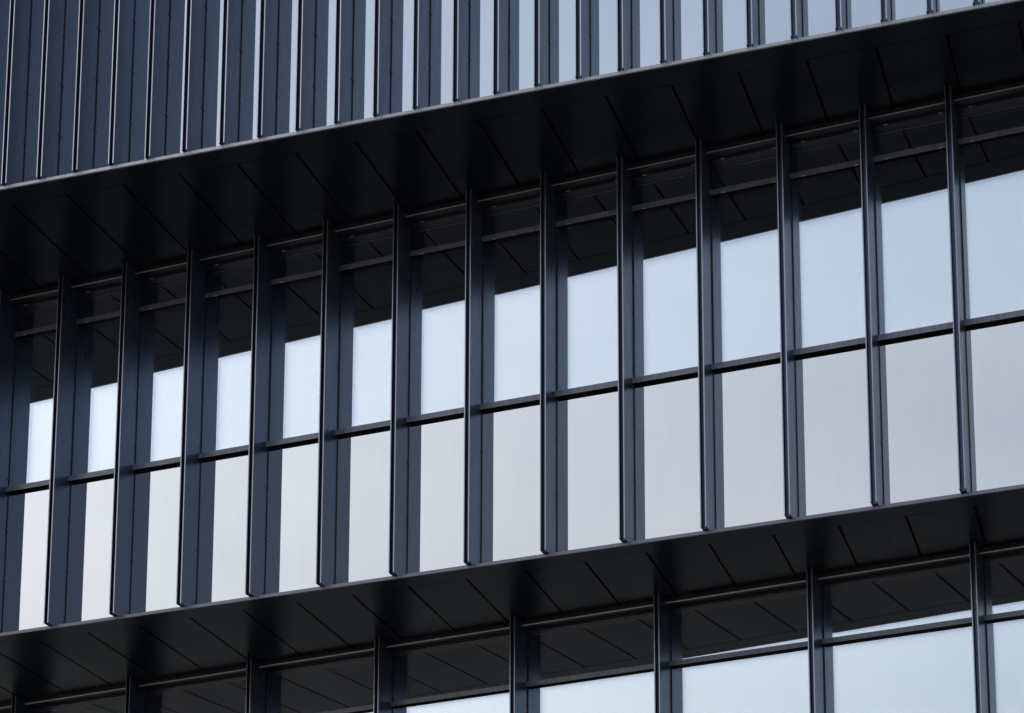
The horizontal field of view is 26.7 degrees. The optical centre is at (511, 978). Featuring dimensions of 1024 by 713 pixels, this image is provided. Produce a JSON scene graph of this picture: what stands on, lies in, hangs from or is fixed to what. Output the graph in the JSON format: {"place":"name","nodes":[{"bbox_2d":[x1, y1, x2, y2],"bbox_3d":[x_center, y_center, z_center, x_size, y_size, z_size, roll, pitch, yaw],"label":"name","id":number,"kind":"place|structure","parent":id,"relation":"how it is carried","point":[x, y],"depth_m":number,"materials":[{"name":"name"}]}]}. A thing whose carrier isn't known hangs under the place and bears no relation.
{"place":"outdoors","nodes":[
{"label":"outdoors","id":0,"kind":"place"},
{"bbox_2d":[0,0,1023,712],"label":"office building","id":1,"kind":"structure","parent":0,"point":[510,356],"depth_m":24.01,"materials":[{"name":"metal"}]},
{"bbox_2d":[0,702,11,712],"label":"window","id":2,"kind":"structure","parent":1,"relation":"in","point":[4,708],"depth_m":28.57,"materials":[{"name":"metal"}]},
{"bbox_2d":[5,286,57,493],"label":"window","id":3,"kind":"structure","parent":1,"relation":"in","point":[35,336],"depth_m":26.72,"materials":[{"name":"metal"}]},
{"bbox_2d":[25,684,125,712],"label":"window","id":4,"kind":"structure","parent":1,"relation":"in","point":[108,699],"depth_m":28.13,"materials":[{"name":"glass"}]},
{"bbox_2d":[68,272,121,482],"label":"window","id":5,"kind":"structure","parent":1,"relation":"in","point":[98,322],"depth_m":26.38,"materials":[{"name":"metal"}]},
{"bbox_2d":[132,259,186,471],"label":"window","id":6,"kind":"structure","parent":1,"relation":"in","point":[162,310],"depth_m":26.04,"materials":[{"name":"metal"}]},
{"bbox_2d":[139,665,246,712],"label":"window","id":7,"kind":"structure","parent":1,"relation":"in","point":[221,690],"depth_m":27.39,"materials":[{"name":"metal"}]},
{"bbox_2d":[198,244,253,460],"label":"window","id":8,"kind":"structure","parent":1,"relation":"in","point":[229,295],"depth_m":25.71,"materials":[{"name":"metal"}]},
{"bbox_2d":[266,230,322,448],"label":"window","id":9,"kind":"structure","parent":1,"relation":"in","point":[296,283],"depth_m":25.39,"materials":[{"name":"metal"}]},
{"bbox_2d":[260,645,373,712],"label":"window","id":10,"kind":"structure","parent":1,"relation":"in","point":[341,681],"depth_m":26.63,"materials":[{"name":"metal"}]},
{"bbox_2d":[335,215,392,436],"bbox_3d":[-1.643,-7.542,24.939,0.831,2.550,0.214,-4,-11,21],"label":"window","id":11,"kind":"structure","parent":1,"relation":"in","point":[366,268],"depth_m":25.06,"materials":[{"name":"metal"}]},
{"bbox_2d":[405,199,465,424],"bbox_3d":[-0.806,-7.600,24.611,0.831,2.550,0.214,-4,-11,21],"label":"window","id":12,"kind":"structure","parent":1,"relation":"in","point":[437,342],"depth_m":24.72,"materials":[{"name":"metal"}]},
{"bbox_2d":[387,623,509,712],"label":"window","id":13,"kind":"structure","parent":1,"relation":"in","point":[467,671],"depth_m":25.85,"materials":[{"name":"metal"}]},
{"bbox_2d":[477,184,539,411],"bbox_3d":[0.030,-7.657,24.285,0.831,2.550,0.217,-4,-11,21],"label":"window","id":14,"kind":"structure","parent":1,"relation":"in","point":[511,238],"depth_m":24.40,"materials":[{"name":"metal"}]},
{"bbox_2d":[552,167,617,398],"bbox_3d":[0.865,-7.716,23.956,0.831,2.550,0.213,-4,-11,21],"label":"window","id":15,"kind":"structure","parent":1,"relation":"in","point":[586,223],"depth_m":24.07,"materials":[{"name":"glass"}]},
{"bbox_2d":[522,601,654,712],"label":"window","id":16,"kind":"structure","parent":1,"relation":"in","point":[599,660],"depth_m":25.08,"materials":[{"name":"glass"}]},
{"bbox_2d":[628,151,697,385],"bbox_3d":[1.702,-7.773,23.628,0.831,2.550,0.213,-4,-11,21],"label":"window","id":17,"kind":"structure","parent":1,"relation":"in","point":[664,189],"depth_m":23.74,"materials":[{"name":"glass"}]},
{"bbox_2d":[665,576,808,712],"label":"window","id":18,"kind":"structure","parent":1,"relation":"in","point":[744,649],"depth_m":24.30,"materials":[{"name":"glass"}]},
{"bbox_2d":[706,133,780,371],"bbox_3d":[2.539,-7.831,23.301,0.831,2.550,0.214,-4,-11,21],"label":"window","id":19,"kind":"structure","parent":1,"relation":"in","point":[743,192],"depth_m":23.41,"materials":[{"name":"glass"}]},
{"bbox_2d":[786,116,865,357],"bbox_3d":[3.375,-7.889,22.973,0.831,2.550,0.213,-4,-11,21],"label":"window","id":20,"kind":"structure","parent":1,"relation":"in","point":[825,176],"depth_m":23.07,"materials":[{"name":"glass"}]},
{"bbox_2d":[818,551,974,712],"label":"window","id":21,"kind":"structure","parent":1,"relation":"in","point":[898,638],"depth_m":23.52,"materials":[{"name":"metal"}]},
{"bbox_2d":[869,98,952,342],"bbox_3d":[4.211,-7.947,22.646,0.831,2.550,0.213,-4,-11,21],"label":"window","id":22,"kind":"structure","parent":1,"relation":"in","point":[910,156],"depth_m":22.74,"materials":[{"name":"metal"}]},
{"bbox_2d":[954,81,1023,327],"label":"window","id":23,"kind":"structure","parent":1,"relation":"in","point":[990,120],"depth_m":22.44,"materials":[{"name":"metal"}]},
{"bbox_2d":[980,542,1023,712],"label":"window","id":24,"kind":"structure","parent":1,"relation":"in","point":[1003,564],"depth_m":23.03,"materials":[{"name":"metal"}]}
]}

